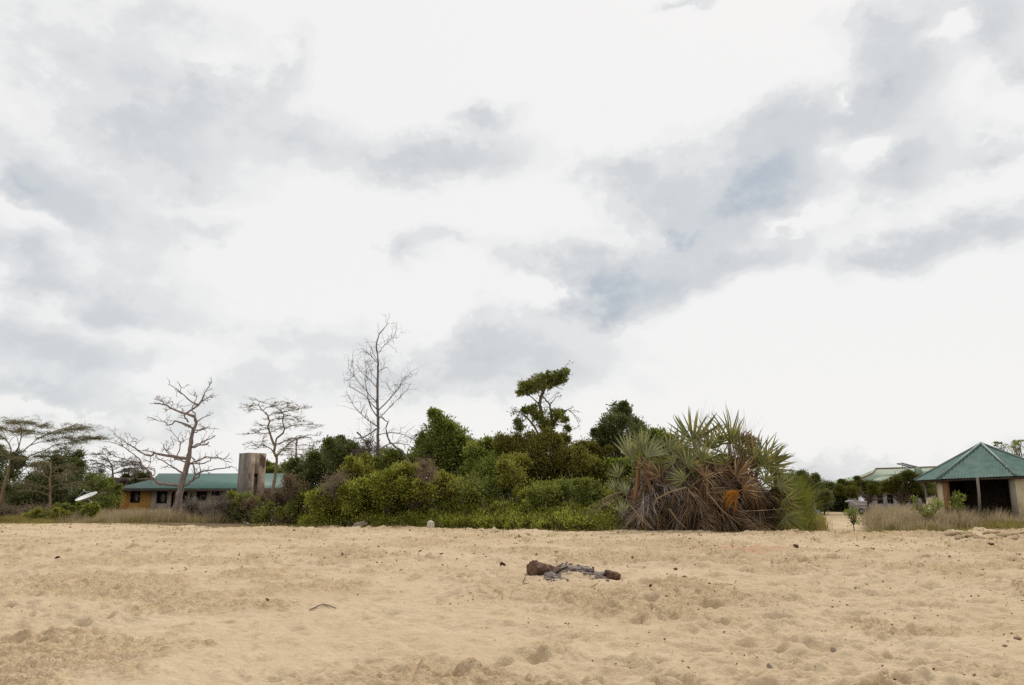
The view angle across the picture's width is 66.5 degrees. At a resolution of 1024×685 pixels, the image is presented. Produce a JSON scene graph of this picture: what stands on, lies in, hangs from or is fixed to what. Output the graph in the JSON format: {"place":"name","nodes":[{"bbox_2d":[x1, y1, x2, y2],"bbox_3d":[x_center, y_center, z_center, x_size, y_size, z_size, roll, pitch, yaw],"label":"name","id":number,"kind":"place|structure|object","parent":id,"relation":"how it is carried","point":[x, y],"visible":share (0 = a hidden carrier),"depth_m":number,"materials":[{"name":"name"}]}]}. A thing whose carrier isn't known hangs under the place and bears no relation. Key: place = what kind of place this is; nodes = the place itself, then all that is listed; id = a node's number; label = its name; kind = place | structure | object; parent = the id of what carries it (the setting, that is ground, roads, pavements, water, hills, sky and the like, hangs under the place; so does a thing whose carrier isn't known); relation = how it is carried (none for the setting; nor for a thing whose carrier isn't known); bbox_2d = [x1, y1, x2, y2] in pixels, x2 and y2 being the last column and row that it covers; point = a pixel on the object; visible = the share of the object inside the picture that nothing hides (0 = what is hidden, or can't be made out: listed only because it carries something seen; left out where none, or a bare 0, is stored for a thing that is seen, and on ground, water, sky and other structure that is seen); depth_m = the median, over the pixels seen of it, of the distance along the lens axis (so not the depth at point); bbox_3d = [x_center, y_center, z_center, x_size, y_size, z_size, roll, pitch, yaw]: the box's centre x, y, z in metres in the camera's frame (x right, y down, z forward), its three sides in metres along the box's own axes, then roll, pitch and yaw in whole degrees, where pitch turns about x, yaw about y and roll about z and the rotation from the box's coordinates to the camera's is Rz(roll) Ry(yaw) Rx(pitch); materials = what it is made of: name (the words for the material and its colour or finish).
{"place":"outdoors","nodes":[
{"label":"outdoors","id":0,"kind":"place"},
{"bbox_2d":[0,505,58,518],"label":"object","id":1,"kind":"structure","parent":0,"point":[20,512],"depth_m":52.63,"materials":[{"name":"green plant"}]},
{"bbox_2d":[0,414,113,504],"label":"acacia tree","id":2,"kind":"object","parent":1,"relation":"on","point":[17,461],"visible":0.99,"depth_m":57.40,"materials":[{"name":"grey plant"}]},
{"bbox_2d":[0,513,271,523],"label":"olive grass","id":3,"kind":"structure","parent":0,"point":[18,519],"depth_m":45.13,"materials":[{"name":"green plant"}]},
{"bbox_2d":[105,377,237,512],"bbox_3d":[-20.679,6.140,47.734,8.350,8.368,4.039,0,-12,0],"label":"dead tree","id":4,"kind":"object","parent":3,"relation":"on","point":[181,485],"visible":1,"depth_m":47.50,"materials":[{"name":"grey wood"}]},
{"bbox_2d":[0,512,1023,684],"bbox_3d":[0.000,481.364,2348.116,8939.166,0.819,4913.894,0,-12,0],"label":"ground","id":5,"kind":"structure","parent":0,"point":[140,611],"depth_m":10.90,"materials":[{"name":"beige sand"}]},
{"bbox_2d":[0,444,32,506],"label":"broadleaf tree","id":6,"kind":"object","parent":5,"relation":"on","point":[14,475],"visible":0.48,"depth_m":61.11,"materials":[{"name":"green plant"}]},
{"bbox_2d":[0,498,51,517],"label":"heath shrub","id":7,"kind":"object","parent":5,"relation":"on","point":[6,510],"visible":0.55,"depth_m":50.48,"materials":[{"name":"brown plant"}]},
{"bbox_2d":[2,459,88,510],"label":"acacia tree","id":8,"kind":"object","parent":5,"relation":"on","point":[61,478],"visible":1,"depth_m":53.18,"materials":[{"name":"green plant"}]},
{"bbox_2d":[21,505,72,519],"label":"leafy shrub","id":9,"kind":"object","parent":5,"relation":"on","point":[58,511],"visible":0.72,"depth_m":47.76,"materials":[{"name":"green plant"}]},
{"bbox_2d":[6,448,105,508],"bbox_3d":[-33.884,10.755,58.984,7.933,5.882,5.906,0,-12,0],"label":"broadleaf tree","id":10,"kind":"object","parent":5,"relation":"on","point":[61,496],"visible":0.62,"depth_m":58.20,"materials":[{"name":"green plant"}]},
{"bbox_2d":[50,501,75,514],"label":"leafy shrub","id":11,"kind":"object","parent":5,"relation":"on","point":[66,506],"visible":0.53,"depth_m":48.65,"materials":[{"name":"green plant"}]},
{"bbox_2d":[75,489,96,502],"bbox_3d":[-26.745,10.290,48.911,1.248,2.174,1.226,0,-12,0],"label":"satellite dish","id":12,"kind":"object","parent":5,"relation":"on","point":[86,496],"visible":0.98,"depth_m":49.19,"materials":[{"name":"white paint"}]},
{"bbox_2d":[74,501,102,517],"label":"leafy shrub","id":13,"kind":"object","parent":5,"relation":"on","point":[93,508],"visible":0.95,"depth_m":46.87,"materials":[{"name":"green plant"}]},
{"bbox_2d":[85,467,121,494],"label":"dry shrub","id":14,"kind":"object","parent":5,"relation":"on","point":[100,470],"visible":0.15,"depth_m":71.13,"materials":[{"name":"grey plant"}]},
{"bbox_2d":[85,470,125,511],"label":"leafy shrub","id":15,"kind":"object","parent":5,"relation":"on","point":[110,499],"visible":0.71,"depth_m":62.64,"materials":[{"name":"green plant"}]},
{"bbox_2d":[87,445,154,478],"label":"acacia tree","id":16,"kind":"object","parent":5,"relation":"on","point":[127,463],"visible":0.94,"depth_m":83.03,"materials":[{"name":"green plant"}]},
{"bbox_2d":[119,467,153,484],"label":"broadleaf tree","id":17,"kind":"object","parent":5,"relation":"on","point":[140,475],"visible":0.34,"depth_m":84.26,"materials":[{"name":"green plant"}]},
{"bbox_2d":[54,506,243,523],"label":"dry grass","id":18,"kind":"structure","parent":5,"relation":"on","point":[113,515],"depth_m":44.65,"materials":[{"name":"beige plant"}]},
{"bbox_2d":[119,473,285,511],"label":"house","id":19,"kind":"structure","parent":5,"relation":"on","point":[203,486],"depth_m":68.29,"materials":[{"name":"green paint"}]},
{"bbox_2d":[130,491,140,502],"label":"window","id":20,"kind":"structure","parent":19,"relation":"in","point":[135,495],"depth_m":68.35,"materials":[{"name":"black glass"}]},
{"bbox_2d":[156,491,167,502],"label":"window","id":21,"kind":"structure","parent":19,"relation":"in","point":[161,495],"depth_m":68.35,"materials":[{"name":"black glass"}]},
{"bbox_2d":[196,491,206,500],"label":"window","id":22,"kind":"structure","parent":19,"relation":"in","point":[202,494],"depth_m":68.38,"materials":[{"name":"black glass"}]},
{"bbox_2d":[212,491,222,495],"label":"window","id":23,"kind":"structure","parent":19,"relation":"in","point":[217,493],"depth_m":68.38,"materials":[{"name":"black glass"}]},
{"bbox_2d":[178,488,239,519],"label":"grey thicket","id":24,"kind":"object","parent":5,"relation":"on","point":[190,505],"visible":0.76,"depth_m":44.89,"materials":[{"name":"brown plant"}]},
{"bbox_2d":[212,503,244,522],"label":"leafy shrub","id":25,"kind":"object","parent":5,"relation":"on","point":[236,514],"visible":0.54,"depth_m":43.51,"materials":[{"name":"green plant"}]},
{"bbox_2d":[225,489,268,520],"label":"leafy shrub","id":26,"kind":"object","parent":5,"relation":"on","point":[236,496],"visible":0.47,"depth_m":43.89,"materials":[{"name":"green plant"}]},
{"bbox_2d":[237,453,266,504],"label":"concrete tower","id":27,"kind":"structure","parent":5,"relation":"on","point":[251,471],"depth_m":49.79,"materials":[{"name":"concrete"}]},
{"bbox_2d":[235,469,314,525],"bbox_3d":[-11.414,7.881,39.224,4.784,2.981,2.817,-7,-13,30],"label":"dry scrub","id":28,"kind":"object","parent":5,"relation":"on","point":[284,497],"visible":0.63,"depth_m":39.15,"materials":[{"name":"brown plant"}]},
{"bbox_2d":[265,459,287,472],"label":"broadleaf tree","id":29,"kind":"object","parent":5,"relation":"on","point":[270,468],"visible":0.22,"depth_m":90.02,"materials":[{"name":"green plant"}]},
{"bbox_2d":[251,486,308,525],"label":"leafy shrub","id":30,"kind":"object","parent":5,"relation":"on","point":[264,515],"visible":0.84,"depth_m":38.02,"materials":[{"name":"green plant"}]},
{"bbox_2d":[238,396,323,494],"bbox_3d":[-13.817,6.084,46.656,5.883,6.034,3.576,0,-12,0],"label":"acacia tree","id":31,"kind":"object","parent":5,"relation":"on","point":[275,442],"visible":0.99,"depth_m":46.77,"materials":[{"name":"grey plant"}]},
{"bbox_2d":[272,435,325,456],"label":"acacia tree","id":32,"kind":"object","parent":5,"relation":"on","point":[296,449],"visible":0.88,"depth_m":45.66,"materials":[{"name":"green plant"}]},
{"bbox_2d":[280,434,363,514],"bbox_3d":[-9.794,7.329,41.734,5.721,4.916,4.676,0,-12,0],"label":"broadleaf tree","id":33,"kind":"object","parent":5,"relation":"on","point":[314,465],"visible":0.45,"depth_m":41.20,"materials":[{"name":"green plant"}]},
{"bbox_2d":[301,474,379,523],"bbox_3d":[-7.824,7.441,36.802,3.720,2.608,3.053,-4,-12,19],"label":"leafy shrub","id":34,"kind":"object","parent":5,"relation":"on","point":[352,498],"visible":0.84,"depth_m":36.10,"materials":[{"name":"green plant"}]},
{"bbox_2d":[336,451,382,488],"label":"leafy shrub","id":35,"kind":"object","parent":5,"relation":"on","point":[358,466],"visible":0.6,"depth_m":37.86,"materials":[{"name":"green plant"}]},
{"bbox_2d":[352,520,367,526],"bbox_3d":[-6.755,8.073,34.669,0.680,0.418,0.133,0,-12,0],"label":"driftwood","id":36,"kind":"object","parent":5,"relation":"on","point":[362,523],"visible":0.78,"depth_m":34.63,"materials":[{"name":"grey wood"}]},
{"bbox_2d":[348,433,398,457],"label":"dry shrub","id":37,"kind":"object","parent":5,"relation":"on","point":[368,445],"visible":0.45,"depth_m":39.76,"materials":[{"name":"grey plant"}]},
{"bbox_2d":[337,313,418,453],"bbox_3d":[-7.105,3.799,42.088,4.848,11.230,3.880,0,-12,0],"label":"bare tree","id":38,"kind":"object","parent":5,"relation":"on","point":[376,400],"visible":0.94,"depth_m":42.28,"materials":[{"name":"grey plant"}]},
{"bbox_2d":[362,466,414,519],"bbox_3d":[-5.686,7.251,36.605,2.857,2.918,2.871,0,-12,0],"label":"leafy shrub","id":39,"kind":"object","parent":5,"relation":"on","point":[387,492],"visible":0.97,"depth_m":36.04,"materials":[{"name":"green plant"}]},
{"bbox_2d":[371,445,405,469],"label":"leafy shrub","id":40,"kind":"object","parent":5,"relation":"on","point":[390,456],"visible":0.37,"depth_m":39.10,"materials":[{"name":"green plant"}]},
{"bbox_2d":[379,412,411,464],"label":"dead sapling","id":41,"kind":"object","parent":5,"relation":"on","point":[399,449],"visible":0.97,"depth_m":38.75,"materials":[{"name":"grey wood"}]},
{"bbox_2d":[3,477,826,503],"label":"wood","id":42,"kind":"object","parent":5,"relation":"on","point":[107,493],"depth_m":113.75,"materials":[{"name":"brown plant"}]},
{"bbox_2d":[372,459,465,513],"bbox_3d":[-4.176,7.006,36.404,5.304,3.319,3.428,0,-12,0],"label":"leafy shrub","id":43,"kind":"object","parent":5,"relation":"on","point":[442,487],"visible":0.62,"depth_m":36.32,"materials":[{"name":"green plant"}]},
{"bbox_2d":[427,520,433,527],"bbox_3d":[-3.419,7.697,32.803,0.328,0.449,0.296,0,-12,0],"label":"stone","id":44,"kind":"object","parent":5,"relation":"on","point":[430,524],"visible":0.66,"depth_m":32.72,"materials":[{"name":"white stone"}]},
{"bbox_2d":[399,406,476,481],"bbox_3d":[-3.833,6.451,40.806,4.654,6.164,4.052,0,-12,0],"label":"broadleaf tree","id":45,"kind":"object","parent":5,"relation":"on","point":[447,440],"visible":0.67,"depth_m":40.28,"materials":[{"name":"green plant"}]},
{"bbox_2d":[291,468,636,530],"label":"undergrowth","id":46,"kind":"object","parent":5,"relation":"on","point":[504,513],"visible":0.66,"depth_m":34.04,"materials":[{"name":"green plant"}]},
{"bbox_2d":[314,468,363,502],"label":"dry shrub","id":47,"kind":"object","parent":46,"relation":"on","point":[331,488],"visible":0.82,"depth_m":36.34,"materials":[{"name":"brown plant"}]},
{"bbox_2d":[409,454,439,484],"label":"dry shrub","id":48,"kind":"object","parent":46,"relation":"on","point":[425,473],"visible":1,"depth_m":34.90,"materials":[{"name":"brown plant"}]},
{"bbox_2d":[453,433,501,485],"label":"leafy shrub","id":49,"kind":"object","parent":5,"relation":"on","point":[484,464],"visible":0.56,"depth_m":38.48,"materials":[{"name":"green plant"}]},
{"bbox_2d":[452,469,514,504],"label":"leafy shrub","id":50,"kind":"object","parent":5,"relation":"on","point":[472,490],"visible":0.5,"depth_m":35.48,"materials":[{"name":"green plant"}]},
{"bbox_2d":[489,451,533,500],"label":"leafy shrub","id":51,"kind":"object","parent":5,"relation":"on","point":[511,469],"visible":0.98,"depth_m":35.92,"materials":[{"name":"green plant"}]},
{"bbox_2d":[3,521,1020,547],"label":"beach sprouts","id":52,"kind":"object","parent":5,"relation":"on","point":[551,530],"visible":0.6,"depth_m":27.77,"materials":[{"name":"green plant"}]},
{"bbox_2d":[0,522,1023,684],"bbox_3d":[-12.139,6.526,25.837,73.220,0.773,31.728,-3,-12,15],"label":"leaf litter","id":53,"kind":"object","parent":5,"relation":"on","point":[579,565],"visible":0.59,"depth_m":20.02,"materials":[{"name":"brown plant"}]},
{"bbox_2d":[237,521,802,531],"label":"edge weeds","id":54,"kind":"object","parent":5,"relation":"on","point":[424,523],"visible":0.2,"depth_m":35.08,"materials":[{"name":"green plant"}]},
{"bbox_2d":[489,424,592,486],"bbox_3d":[1.264,6.737,39.621,5.475,5.119,5.115,0,-12,0],"label":"vine thicket","id":55,"kind":"object","parent":5,"relation":"on","point":[552,459],"visible":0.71,"depth_m":38.60,"materials":[{"name":"green plant"}]},
{"bbox_2d":[507,360,581,432],"bbox_3d":[1.704,4.843,40.681,4.014,7.838,2.993,0,-12,0],"label":"parasol tree","id":56,"kind":"object","parent":5,"relation":"on","point":[542,382],"visible":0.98,"depth_m":40.90,"materials":[{"name":"green plant"}]},
{"bbox_2d":[526,560,567,575],"bbox_3d":[0.738,4.298,14.725,0.906,0.407,0.388,6,-13,-29],"label":"log","id":57,"kind":"object","parent":5,"relation":"on","point":[534,567],"visible":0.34,"depth_m":14.52,"materials":[{"name":"brown wood"}]},
{"bbox_2d":[519,474,619,509],"bbox_3d":[2.632,6.813,33.386,4.418,2.466,2.430,2,-12,-8],"label":"leafy shrub","id":58,"kind":"object","parent":5,"relation":"on","point":[587,489],"visible":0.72,"depth_m":33.31,"materials":[{"name":"green plant"}]},
{"bbox_2d":[539,562,609,582],"bbox_3d":[1.179,4.433,15.027,1.419,0.286,3.154,0,-12,0],"label":"ash heap","id":59,"kind":"object","parent":5,"relation":"on","point":[551,574],"visible":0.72,"depth_m":14.47,"materials":[{"name":"grey"}]},
{"bbox_2d":[555,566,567,573],"bbox_3d":[0.914,4.215,14.463,0.042,0.142,0.373,-11,-16,43],"label":"stick","id":60,"kind":"object","parent":59,"relation":"on","point":[561,569],"visible":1,"depth_m":14.45,"materials":[{"name":"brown wood"}]},
{"bbox_2d":[567,436,626,488],"bbox_3d":[4.252,6.759,38.489,3.912,4.629,3.103,5,-13,-24],"label":"leafy shrub","id":61,"kind":"object","parent":5,"relation":"on","point":[587,454],"visible":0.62,"depth_m":38.11,"materials":[{"name":"green plant"}]},
{"bbox_2d":[605,570,620,579],"bbox_3d":[1.882,4.357,14.628,0.270,0.130,0.200,15,-6,-11],"label":"wood block","id":62,"kind":"object","parent":5,"relation":"on","point":[612,575],"depth_m":14.54,"materials":[{"name":"brown wood"}]},
{"bbox_2d":[586,399,650,479],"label":"broadleaf tree","id":63,"kind":"object","parent":5,"relation":"on","point":[620,418],"visible":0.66,"depth_m":40.70,"materials":[{"name":"green plant"}]},
{"bbox_2d":[601,452,667,491],"bbox_3d":[5.566,6.713,35.488,3.643,3.527,2.774,0,-12,0],"label":"leafy shrub","id":64,"kind":"object","parent":5,"relation":"on","point":[626,463],"visible":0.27,"depth_m":35.74,"materials":[{"name":"green plant"}]},
{"bbox_2d":[631,424,687,462],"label":"leafy shrub","id":65,"kind":"object","parent":5,"relation":"on","point":[658,431],"visible":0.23,"depth_m":38.04,"materials":[{"name":"green plant"}]},
{"bbox_2d":[566,401,825,533],"bbox_3d":[7.204,7.000,31.456,10.256,9.964,8.397,-3,-12,15],"label":"fan palm","id":66,"kind":"object","parent":5,"relation":"on","point":[697,488],"visible":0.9,"depth_m":30.61,"materials":[{"name":"green plant"}]},
{"bbox_2d":[770,492,834,530],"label":"tall grass","id":67,"kind":"structure","parent":5,"relation":"on","point":[809,516],"depth_m":31.42,"materials":[{"name":"green plant"}]},
{"bbox_2d":[769,466,836,514],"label":"broadleaf tree","id":68,"kind":"object","parent":5,"relation":"on","point":[824,485],"visible":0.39,"depth_m":70.97,"materials":[{"name":"green plant"}]},
{"bbox_2d":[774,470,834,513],"bbox_3d":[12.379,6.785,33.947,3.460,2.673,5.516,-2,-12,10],"label":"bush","id":69,"kind":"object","parent":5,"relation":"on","point":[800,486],"depth_m":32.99,"materials":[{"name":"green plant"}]},
{"bbox_2d":[822,503,830,514],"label":"leafy shrub","id":70,"kind":"object","parent":5,"relation":"on","point":[826,510],"visible":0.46,"depth_m":74.18,"materials":[{"name":"green plant"}]},
{"bbox_2d":[823,491,847,511],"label":"broadleaf tree","id":71,"kind":"object","parent":5,"relation":"on","point":[839,504],"visible":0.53,"depth_m":100.23,"materials":[{"name":"green plant"}]},
{"bbox_2d":[842,505,861,529],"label":"sapling","id":72,"kind":"object","parent":5,"relation":"on","point":[851,513],"visible":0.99,"depth_m":32.13,"materials":[{"name":"green plant"}]},
{"bbox_2d":[845,496,867,514],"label":"trailer","id":73,"kind":"object","parent":5,"relation":"on","point":[857,504],"visible":0.62,"depth_m":75.40,"materials":[{"name":"white paint"}]},
{"bbox_2d":[833,475,888,512],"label":"flat topped tree","id":74,"kind":"object","parent":5,"relation":"on","point":[868,491],"visible":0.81,"depth_m":77.95,"materials":[{"name":"green plant"}]},
{"bbox_2d":[830,462,936,511],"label":"house","id":75,"kind":"structure","parent":5,"relation":"on","point":[877,474],"depth_m":93.25,"materials":[{"name":"green metal"}]},
{"bbox_2d":[877,495,882,503],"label":"window","id":76,"kind":"structure","parent":75,"relation":"in","point":[878,501],"depth_m":93.17,"materials":[{"name":"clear glass"}]},
{"bbox_2d":[887,494,892,503],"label":"window","id":77,"kind":"structure","parent":75,"relation":"in","point":[889,497],"depth_m":93.19,"materials":[{"name":"black glass"}]},
{"bbox_2d":[878,469,936,508],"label":"flat topped tree","id":78,"kind":"object","parent":5,"relation":"on","point":[895,488],"visible":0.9,"depth_m":69.41,"materials":[{"name":"green plant"}]},
{"bbox_2d":[909,494,944,522],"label":"sapling","id":79,"kind":"object","parent":5,"relation":"on","point":[929,513],"visible":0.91,"depth_m":30.59,"materials":[{"name":"green plant"}]},
{"bbox_2d":[857,500,1023,531],"bbox_3d":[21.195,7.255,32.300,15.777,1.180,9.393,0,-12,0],"label":"dry grass","id":80,"kind":"structure","parent":5,"relation":"on","point":[893,517],"depth_m":30.72,"materials":[{"name":"beige plant"}]},
{"bbox_2d":[867,517,1023,531],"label":"olive grass","id":81,"kind":"structure","parent":5,"relation":"on","point":[1010,523],"depth_m":29.58,"materials":[{"name":"green plant"}]},
{"bbox_2d":[949,491,965,516],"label":"sapling","id":82,"kind":"object","parent":5,"relation":"on","point":[958,499],"visible":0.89,"depth_m":30.42,"materials":[{"name":"green plant"}]},
{"bbox_2d":[914,442,1023,520],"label":"pavilion","id":83,"kind":"structure","parent":5,"relation":"on","point":[980,475],"depth_m":36.36,"materials":[{"name":"green metal"}]},
{"bbox_2d":[940,530,1023,539],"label":"sand clods","id":84,"kind":"object","parent":5,"relation":"on","point":[959,535],"visible":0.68,"depth_m":24.70,"materials":[{"name":"beige sand"}]},
{"bbox_2d":[991,439,1023,456],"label":"flat topped tree","id":85,"kind":"object","parent":5,"relation":"on","point":[1015,442],"visible":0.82,"depth_m":49.52,"materials":[{"name":"green plant"}]},
{"bbox_2d":[0,0,1023,492],"label":"sky","id":86,"kind":"structure","parent":0,"point":[810,213],"materials":[{"name":"white"}]},
{"bbox_2d":[810,512,832,530],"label":"dry grass","id":87,"kind":"structure","parent":0,"point":[820,524],"depth_m":31.87,"materials":[{"name":"plant"}]}
]}

